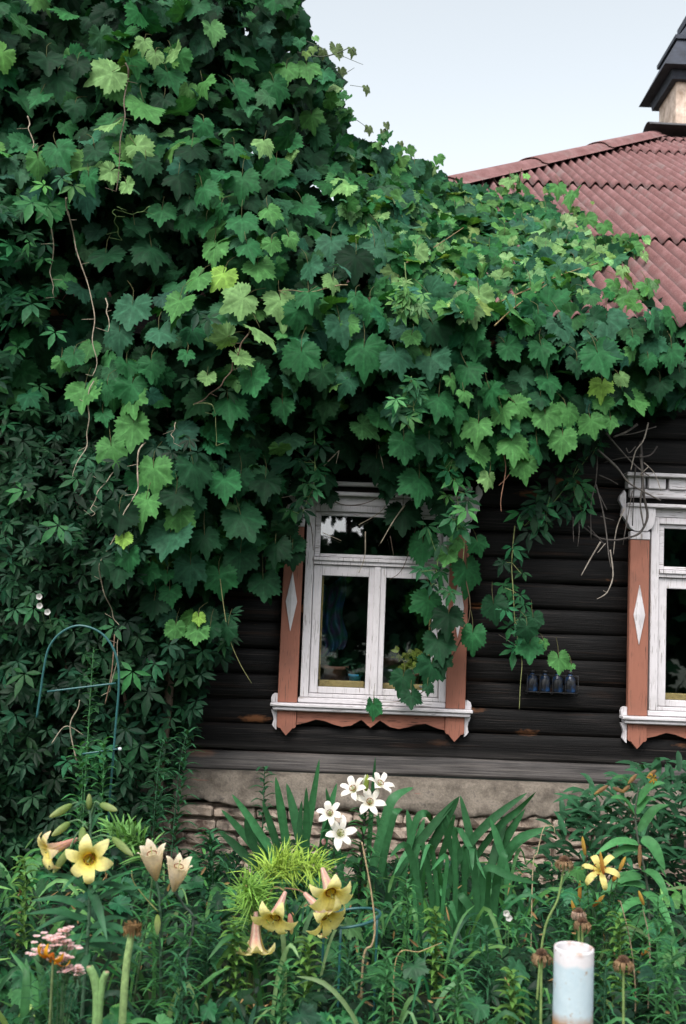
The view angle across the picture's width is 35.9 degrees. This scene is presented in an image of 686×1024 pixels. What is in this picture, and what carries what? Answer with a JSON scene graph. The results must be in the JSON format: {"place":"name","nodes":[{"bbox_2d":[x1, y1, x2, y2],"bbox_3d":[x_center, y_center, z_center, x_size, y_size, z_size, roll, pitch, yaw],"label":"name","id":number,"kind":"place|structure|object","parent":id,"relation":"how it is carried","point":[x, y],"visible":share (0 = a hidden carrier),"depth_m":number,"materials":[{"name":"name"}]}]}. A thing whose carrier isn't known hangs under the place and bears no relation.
{"place":"outdoors","nodes":[
{"label":"outdoors","id":0,"kind":"place"},
{"bbox_2d":[0,764,685,1023],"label":"ground","id":1,"kind":"structure","parent":0,"point":[271,977],"depth_m":4.75,"materials":[{"name":"soil"}]},
{"bbox_2d":[4,855,40,977],"bbox_3d":[-1.234,1.618,4.065,0.150,0.580,0.150,-3,-7,44],"label":"phlox","id":2,"kind":"object","parent":1,"relation":"on","point":[23,889],"visible":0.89,"depth_m":4.08,"materials":[{"name":"green plant"}]},
{"bbox_2d":[9,932,82,1023],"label":"daylily","id":3,"kind":"object","parent":1,"relation":"on","point":[28,978],"visible":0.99,"depth_m":3.28,"materials":[{"name":"green plant"}]},
{"bbox_2d":[17,926,92,1023],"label":"yarrow","id":4,"kind":"object","parent":1,"relation":"on","point":[57,942],"visible":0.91,"depth_m":3.23,"materials":[{"name":"green plant"}]},
{"bbox_2d":[61,741,99,923],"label":"leafy herb","id":5,"kind":"object","parent":1,"relation":"on","point":[82,782],"visible":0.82,"depth_m":5.15,"materials":[{"name":"green plant"}]},
{"bbox_2d":[28,794,148,1019],"bbox_3d":[-0.842,1.409,3.499,0.405,0.929,0.236,2,-5,0],"label":"lily","id":6,"kind":"object","parent":1,"relation":"on","point":[87,859],"visible":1,"depth_m":3.52,"materials":[{"name":"green plant"}]},
{"bbox_2d":[77,646,103,825],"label":"leafy herb","id":7,"kind":"object","parent":1,"relation":"on","point":[89,720],"visible":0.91,"depth_m":5.37,"materials":[{"name":"green plant"}]},
{"bbox_2d":[86,965,98,1023],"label":"cut stalk","id":8,"kind":"object","parent":1,"relation":"on","point":[93,974],"visible":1,"depth_m":3.17,"materials":[{"name":"green plant"}]},
{"bbox_2d":[85,736,115,840],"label":"leafy herb","id":9,"kind":"object","parent":1,"relation":"on","point":[101,765],"visible":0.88,"depth_m":5.20,"materials":[{"name":"green plant"}]},
{"bbox_2d":[98,971,108,1023],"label":"cut stalk","id":10,"kind":"object","parent":1,"relation":"on","point":[103,980],"visible":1,"depth_m":3.18,"materials":[{"name":"green plant"}]},
{"bbox_2d":[92,811,167,1007],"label":"lily","id":11,"kind":"object","parent":1,"relation":"on","point":[132,838],"visible":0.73,"depth_m":3.84,"materials":[{"name":"green plant"}]},
{"bbox_2d":[118,920,141,1023],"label":"withered flower","id":12,"kind":"object","parent":1,"relation":"on","point":[130,928],"visible":1,"depth_m":3.28,"materials":[{"name":"green plant"}]},
{"bbox_2d":[136,737,177,886],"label":"leafy herb","id":13,"kind":"object","parent":1,"relation":"on","point":[157,793],"visible":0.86,"depth_m":5.59,"materials":[{"name":"green plant"}]},
{"bbox_2d":[125,839,213,1017],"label":"lily","id":14,"kind":"object","parent":1,"relation":"on","point":[151,854],"visible":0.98,"depth_m":3.72,"materials":[{"name":"green plant"}]},
{"bbox_2d":[155,727,202,857],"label":"leafy herb","id":15,"kind":"object","parent":1,"relation":"on","point":[183,765],"visible":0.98,"depth_m":5.54,"materials":[{"name":"green plant"}]},
{"bbox_2d":[150,947,207,1023],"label":"phlox","id":16,"kind":"object","parent":1,"relation":"on","point":[182,985],"visible":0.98,"depth_m":3.48,"materials":[{"name":"green plant"}]},
{"bbox_2d":[179,913,231,1023],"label":"phlox","id":17,"kind":"object","parent":1,"relation":"on","point":[206,962],"visible":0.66,"depth_m":3.87,"materials":[{"name":"green plant"}]},
{"bbox_2d":[189,827,234,937],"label":"leafy herb","id":18,"kind":"object","parent":1,"relation":"on","point":[212,854],"visible":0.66,"depth_m":4.97,"materials":[{"name":"green plant"}]},
{"bbox_2d":[0,0,454,873],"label":"grape vine","id":19,"kind":"object","parent":1,"relation":"on","point":[150,124],"visible":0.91,"depth_m":5.89,"materials":[{"name":"green plant"}]},
{"bbox_2d":[385,262,430,324],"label":"virginia creeper","id":20,"kind":"object","parent":19,"relation":"hanging from","point":[404,305],"visible":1,"depth_m":5.54,"materials":[{"name":"green plant"}]},
{"bbox_2d":[216,921,253,1022],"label":"phlox","id":21,"kind":"object","parent":1,"relation":"on","point":[233,949],"visible":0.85,"depth_m":3.77,"materials":[{"name":"green plant"}]},
{"bbox_2d":[248,766,277,847],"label":"leafy herb","id":22,"kind":"object","parent":1,"relation":"on","point":[264,789],"visible":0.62,"depth_m":5.49,"materials":[{"name":"green plant"}]},
{"bbox_2d":[253,958,302,1023],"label":"phlox","id":23,"kind":"object","parent":1,"relation":"on","point":[281,1012],"visible":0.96,"depth_m":3.48,"materials":[{"name":"green plant"}]},
{"bbox_2d":[219,761,344,921],"bbox_3d":[-0.268,1.630,5.170,0.630,0.825,0.293,4,-5,-23],"label":"iris","id":24,"kind":"object","parent":1,"relation":"on","point":[251,833],"visible":0.54,"depth_m":5.18,"materials":[{"name":"green plant"}]},
{"bbox_2d":[216,835,352,1016],"bbox_3d":[-0.228,1.574,3.899,0.512,0.719,0.442,2,-5,0],"label":"lily","id":25,"kind":"object","parent":1,"relation":"on","point":[331,895],"visible":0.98,"depth_m":3.87,"materials":[{"name":"green plant"}]},
{"bbox_2d":[290,934,325,1006],"bbox_3d":[-0.131,1.697,3.670,0.153,0.440,0.154,-1,-6,29],"label":"phlox","id":26,"kind":"object","parent":1,"relation":"on","point":[307,986],"visible":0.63,"depth_m":3.68,"materials":[{"name":"green plant"}]},
{"bbox_2d":[312,801,356,948],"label":"lily","id":27,"kind":"object","parent":1,"relation":"on","point":[338,833],"visible":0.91,"depth_m":4.74,"materials":[{"name":"white plant"}]},
{"bbox_2d":[0,16,685,890],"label":"log house","id":28,"kind":"structure","parent":1,"relation":"on","point":[286,712],"depth_m":6.35,"materials":[{"name":"wood"}]},
{"bbox_2d":[0,174,250,872],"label":"virginia creeper","id":29,"kind":"object","parent":28,"relation":"attached to","point":[24,788],"visible":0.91,"depth_m":5.75,"materials":[{"name":"green plant"}]},
{"bbox_2d":[36,594,43,612],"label":"bindweed","id":30,"kind":"object","parent":29,"relation":"attached to","point":[38,596],"visible":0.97,"depth_m":5.43,"materials":[{"name":"white plant"}]},
{"bbox_2d":[37,603,44,628],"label":"bindweed","id":31,"kind":"object","parent":29,"relation":"attached to","point":[39,605],"visible":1,"depth_m":5.42,"materials":[{"name":"white plant"}]},
{"bbox_2d":[44,609,51,626],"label":"bindweed","id":32,"kind":"object","parent":29,"relation":"attached to","point":[47,611],"visible":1,"depth_m":5.42,"materials":[{"name":"white plant"}]},
{"bbox_2d":[320,576,347,656],"bbox_3d":[-0.070,0.661,6.668,0.209,0.520,0.050,2,-5,0],"label":"curtain","id":33,"kind":"object","parent":28,"relation":"hanging from","point":[334,635],"visible":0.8,"depth_m":6.67,"materials":[{"name":"blue fabric"}]},
{"bbox_2d":[320,648,355,679],"bbox_3d":[-0.052,0.960,6.556,0.220,0.232,0.209,-2,-7,42],"label":"flower pot","id":34,"kind":"object","parent":28,"relation":"on","point":[334,667],"visible":0.94,"depth_m":6.50,"materials":[{"name":"ceramic"}]},
{"bbox_2d":[345,663,364,680],"bbox_3d":[0.091,0.991,6.428,0.138,0.159,0.157,3,-5,-14],"label":"plant cup","id":35,"kind":"object","parent":28,"relation":"on","point":[353,675],"visible":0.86,"depth_m":6.42,"materials":[{"name":"blue plastic"}]},
{"bbox_2d":[270,481,482,741],"bbox_3d":[0.190,0.591,6.505,1.253,1.537,0.458,2,-5,0],"label":"window","id":36,"kind":"structure","parent":28,"relation":"in","point":[451,712],"depth_m":6.32,"materials":[{"name":"white paint"}]},
{"bbox_2d":[383,657,403,682],"bbox_3d":[0.295,0.994,6.540,0.162,0.188,0.162,2,-5,0],"label":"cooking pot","id":37,"kind":"object","parent":28,"relation":"on","point":[390,664],"visible":0.55,"depth_m":6.48,"materials":[{"name":"metal"}]},
{"bbox_2d":[386,643,424,683],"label":"potted plant","id":38,"kind":"object","parent":28,"relation":"on","point":[409,658],"visible":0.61,"depth_m":6.50,"materials":[{"name":"plant"}]},
{"bbox_2d":[252,280,685,721],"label":"grape vine","id":39,"kind":"object","parent":28,"relation":"attached to","point":[524,407],"visible":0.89,"depth_m":5.98,"materials":[{"name":"green plant"}]},
{"bbox_2d":[278,410,336,526],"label":"virginia creeper","id":40,"kind":"object","parent":39,"relation":"hanging from","point":[299,502],"visible":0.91,"depth_m":6.05,"materials":[{"name":"green plant"}]},
{"bbox_2d":[384,375,429,432],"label":"virginia creeper","id":41,"kind":"object","parent":39,"relation":"hanging from","point":[412,388],"visible":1,"depth_m":5.70,"materials":[{"name":"green plant"}]},
{"bbox_2d":[409,521,462,607],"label":"virginia creeper","id":42,"kind":"object","parent":39,"relation":"hanging from","point":[438,575],"visible":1,"depth_m":6.09,"materials":[{"name":"green plant"}]},
{"bbox_2d":[429,442,481,559],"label":"virginia creeper","id":43,"kind":"object","parent":39,"relation":"hanging from","point":[461,506],"visible":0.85,"depth_m":6.00,"materials":[{"name":"green plant"}]},
{"bbox_2d":[493,526,532,708],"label":"virginia creeper","id":44,"kind":"object","parent":39,"relation":"hanging from","point":[509,595],"visible":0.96,"depth_m":6.19,"materials":[{"name":"green plant"}]},
{"bbox_2d":[504,441,609,552],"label":"virginia creeper","id":45,"kind":"object","parent":39,"relation":"hanging from","point":[540,509],"visible":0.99,"depth_m":6.20,"materials":[{"name":"green plant"}]},
{"bbox_2d":[293,35,659,330],"bbox_3d":[0.965,-1.987,7.744,2.656,2.347,3.998,2,-5,0],"label":"grape vine","id":46,"kind":"object","parent":28,"relation":"on","point":[387,242],"visible":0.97,"depth_m":6.99,"materials":[{"name":"green plant"}]},
{"bbox_2d":[524,673,578,695],"bbox_3d":[1.236,1.023,6.281,0.306,0.120,0.093,2,-5,0],"label":"wire rack","id":47,"kind":"object","parent":28,"relation":"attached to","point":[552,692],"visible":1,"depth_m":6.24,"materials":[{"name":"black metal"}]},
{"bbox_2d":[526,670,537,690],"bbox_3d":[1.124,1.002,6.289,0.066,0.126,0.065,2,-5,0],"label":"bottle","id":48,"kind":"object","parent":47,"relation":"in","point":[532,682],"visible":0.99,"depth_m":6.26,"materials":[{"name":"blue glass"}]},
{"bbox_2d":[539,670,549,691],"bbox_3d":[1.199,1.004,6.289,0.066,0.126,0.065,2,-5,0],"label":"bottle","id":49,"kind":"object","parent":47,"relation":"in","point":[544,683],"visible":0.99,"depth_m":6.26,"materials":[{"name":"blue glass"}]},
{"bbox_2d":[553,671,562,691],"bbox_3d":[1.274,1.007,6.289,0.066,0.126,0.065,2,-5,0],"label":"bottle","id":50,"kind":"object","parent":47,"relation":"in","point":[557,683],"visible":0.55,"depth_m":6.26,"materials":[{"name":"blue glass"}]},
{"bbox_2d":[564,671,575,692],"bbox_3d":[1.349,1.010,6.289,0.066,0.126,0.065,2,-5,0],"label":"bottle","id":51,"kind":"object","parent":47,"relation":"in","point":[570,684],"visible":0.96,"depth_m":6.26,"materials":[{"name":"blue glass"}]},
{"bbox_2d":[572,422,660,598],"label":"dead vine","id":52,"kind":"object","parent":28,"relation":"attached to","point":[642,470],"visible":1,"depth_m":6.23,"materials":[{"name":"brown plant"}]},
{"bbox_2d":[618,472,685,748],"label":"window","id":53,"kind":"structure","parent":28,"relation":"in","point":[649,580],"depth_m":6.34,"materials":[{"name":"white paint"}]},
{"bbox_2d":[0,828,685,1023],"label":"ground cover","id":54,"kind":"object","parent":1,"relation":"on","point":[309,1011],"visible":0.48,"depth_m":4.18,"materials":[{"name":"green plant"}]},
{"bbox_2d":[36,624,121,852],"bbox_3d":[-1.323,1.126,5.292,0.442,1.121,0.025,2,-5,0],"label":"trellis hoop","id":55,"kind":"object","parent":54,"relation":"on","point":[118,670],"visible":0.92,"depth_m":5.31,"materials":[{"name":"green plastic"}]},
{"bbox_2d":[322,939,376,1022],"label":"phlox","id":56,"kind":"object","parent":1,"relation":"on","point":[348,959],"visible":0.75,"depth_m":3.68,"materials":[{"name":"green plant"}]},
{"bbox_2d":[319,907,381,1020],"bbox_3d":[0.018,1.713,3.918,0.235,0.462,0.235,2,-5,0],"label":"plant ring","id":57,"kind":"object","parent":1,"relation":"on","point":[377,917],"visible":0.66,"depth_m":3.94,"materials":[{"name":"green plastic"}]},
{"bbox_2d":[334,772,394,958],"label":"lily","id":58,"kind":"object","parent":1,"relation":"on","point":[369,800],"visible":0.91,"depth_m":4.82,"materials":[{"name":"white plant"}]},
{"bbox_2d":[360,842,375,997],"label":"dry stalk","id":59,"kind":"object","parent":1,"relation":"on","point":[363,956],"visible":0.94,"depth_m":3.83,"materials":[{"name":"plant"}]},
{"bbox_2d":[361,948,409,1023],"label":"phlox","id":60,"kind":"object","parent":1,"relation":"on","point":[384,1017],"visible":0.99,"depth_m":3.58,"materials":[{"name":"green plant"}]},
{"bbox_2d":[381,876,428,1000],"bbox_3d":[0.257,1.710,4.170,0.212,0.530,0.180,2,-5,0],"label":"phlox","id":61,"kind":"object","parent":1,"relation":"on","point":[407,932],"visible":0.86,"depth_m":4.17,"materials":[{"name":"green plant"}]},
{"bbox_2d":[363,758,458,929],"bbox_3d":[0.297,1.648,5.223,0.244,0.841,0.538,6,-6,-37],"label":"iris","id":62,"kind":"object","parent":1,"relation":"on","point":[385,829],"visible":0.52,"depth_m":5.18,"materials":[{"name":"green plant"}]},
{"bbox_2d":[392,942,441,1021],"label":"dry stalk","id":63,"kind":"object","parent":1,"relation":"on","point":[395,964],"visible":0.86,"depth_m":3.78,"materials":[{"name":"brown plant"}]},
{"bbox_2d":[417,906,451,1020],"bbox_3d":[0.359,1.748,4.068,0.144,0.444,0.168,5,-5,-26],"label":"phlox","id":64,"kind":"object","parent":1,"relation":"on","point":[435,966],"visible":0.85,"depth_m":4.07,"materials":[{"name":"green plant"}]},
{"bbox_2d":[433,961,481,1023],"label":"phlox","id":65,"kind":"object","parent":1,"relation":"on","point":[457,981],"visible":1,"depth_m":3.48,"materials":[{"name":"green plant"}]},
{"bbox_2d":[390,827,537,980],"bbox_3d":[0.504,1.682,4.528,0.646,0.668,0.361,2,-5,0],"label":"iris","id":66,"kind":"object","parent":1,"relation":"on","point":[459,904],"visible":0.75,"depth_m":4.53,"materials":[{"name":"green plant"}]},
{"bbox_2d":[458,921,510,1020],"bbox_3d":[0.527,1.732,3.861,0.224,0.453,0.216,1,-5,18],"label":"phlox","id":67,"kind":"object","parent":1,"relation":"on","point":[485,944],"visible":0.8,"depth_m":3.88,"materials":[{"name":"green plant"}]},
{"bbox_2d":[433,792,549,944],"bbox_3d":[0.708,1.703,5.109,0.557,0.742,0.278,3,-5,-13],"label":"iris","id":68,"kind":"object","parent":1,"relation":"on","point":[500,834],"visible":0.56,"depth_m":5.09,"materials":[{"name":"green plant"}]},
{"bbox_2d":[503,910,509,999],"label":"bindweed","id":69,"kind":"object","parent":1,"relation":"on","point":[506,912],"visible":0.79,"depth_m":3.99,"materials":[{"name":"white plant"}]},
{"bbox_2d":[506,915,511,1009],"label":"bindweed","id":70,"kind":"object","parent":1,"relation":"on","point":[509,918],"visible":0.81,"depth_m":4.01,"materials":[{"name":"white plant"}]},
{"bbox_2d":[493,967,531,1023],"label":"phlox","id":71,"kind":"object","parent":1,"relation":"on","point":[510,993],"visible":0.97,"depth_m":3.48,"materials":[{"name":"green plant"}]},
{"bbox_2d":[494,910,536,1023],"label":"phlox","id":72,"kind":"object","parent":1,"relation":"on","point":[516,926],"visible":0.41,"depth_m":4.07,"materials":[{"name":"green plant"}]},
{"bbox_2d":[531,948,551,1023],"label":"coneflower","id":73,"kind":"object","parent":1,"relation":"on","point":[542,955],"visible":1,"depth_m":3.28,"materials":[{"name":"green plant"}]},
{"bbox_2d":[530,825,554,946],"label":"dry stalk","id":74,"kind":"object","parent":1,"relation":"on","point":[532,875],"visible":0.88,"depth_m":4.68,"materials":[{"name":"brown plant"}]},
{"bbox_2d":[534,855,573,1019],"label":"coneflower","id":75,"kind":"object","parent":1,"relation":"on","point":[564,861],"visible":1,"depth_m":3.74,"materials":[{"name":"green plant"}]},
{"bbox_2d":[532,888,575,980],"bbox_3d":[0.874,1.767,4.264,0.222,0.479,0.225,2,-5,0],"label":"phlox","id":76,"kind":"object","parent":1,"relation":"on","point":[558,921],"visible":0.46,"depth_m":4.28,"materials":[{"name":"green plant"}]},
{"bbox_2d":[552,941,593,1023],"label":"metal pipe","id":77,"kind":"object","parent":1,"relation":"on","point":[573,978],"visible":1,"depth_m":2.65,"materials":[{"name":"white paint"}]},
{"bbox_2d":[571,907,586,941],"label":"coneflower","id":78,"kind":"object","parent":1,"relation":"on","point":[577,912],"visible":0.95,"depth_m":3.49,"materials":[{"name":"brown plant"}]},
{"bbox_2d":[573,916,591,942],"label":"coneflower","id":79,"kind":"object","parent":1,"relation":"on","point":[583,923],"visible":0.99,"depth_m":3.39,"materials":[{"name":"brown plant"}]},
{"bbox_2d":[531,751,685,915],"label":"peony bush","id":80,"kind":"object","parent":1,"relation":"on","point":[579,812],"visible":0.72,"depth_m":5.38,"materials":[{"name":"green plant"}]},
{"bbox_2d":[551,836,668,1023],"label":"lily","id":81,"kind":"object","parent":1,"relation":"on","point":[593,934],"visible":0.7,"depth_m":4.07,"materials":[{"name":"green plant"}]},
{"bbox_2d":[593,958,634,1023],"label":"phlox","id":82,"kind":"object","parent":1,"relation":"on","point":[604,1012],"visible":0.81,"depth_m":3.58,"materials":[{"name":"green plant"}]},
{"bbox_2d":[600,911,639,1022],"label":"phlox","id":83,"kind":"object","parent":1,"relation":"on","point":[618,922],"visible":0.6,"depth_m":3.88,"materials":[{"name":"green plant"}]},
{"bbox_2d":[612,954,633,1023],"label":"coneflower","id":84,"kind":"object","parent":1,"relation":"on","point":[623,961],"visible":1,"depth_m":3.19,"materials":[{"name":"green plant"}]},
{"bbox_2d":[620,901,635,1017],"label":"dry stalk","id":85,"kind":"object","parent":1,"relation":"on","point":[632,956],"visible":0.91,"depth_m":3.88,"materials":[{"name":"brown plant"}]},
{"bbox_2d":[594,770,673,1000],"bbox_3d":[1.181,1.541,4.323,0.318,0.963,0.145,2,-5,0],"label":"lily","id":86,"kind":"object","parent":1,"relation":"on","point":[651,844],"visible":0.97,"depth_m":4.38,"materials":[{"name":"green plant"}]},
{"bbox_2d":[643,911,650,1022],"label":"dry stalk","id":87,"kind":"object","parent":1,"relation":"on","point":[649,962],"visible":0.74,"depth_m":3.88,"materials":[{"name":"brown plant"}]},
{"bbox_2d":[633,894,684,1023],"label":"phlox","id":88,"kind":"object","parent":1,"relation":"on","point":[656,1005],"visible":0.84,"depth_m":3.68,"materials":[{"name":"green plant"}]},
{"bbox_2d":[647,936,685,1023],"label":"phlox","id":89,"kind":"object","parent":1,"relation":"on","point":[673,986],"visible":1,"depth_m":3.49,"materials":[{"name":"green plant"}]},
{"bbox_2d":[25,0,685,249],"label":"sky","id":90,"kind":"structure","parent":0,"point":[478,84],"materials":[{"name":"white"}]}
]}

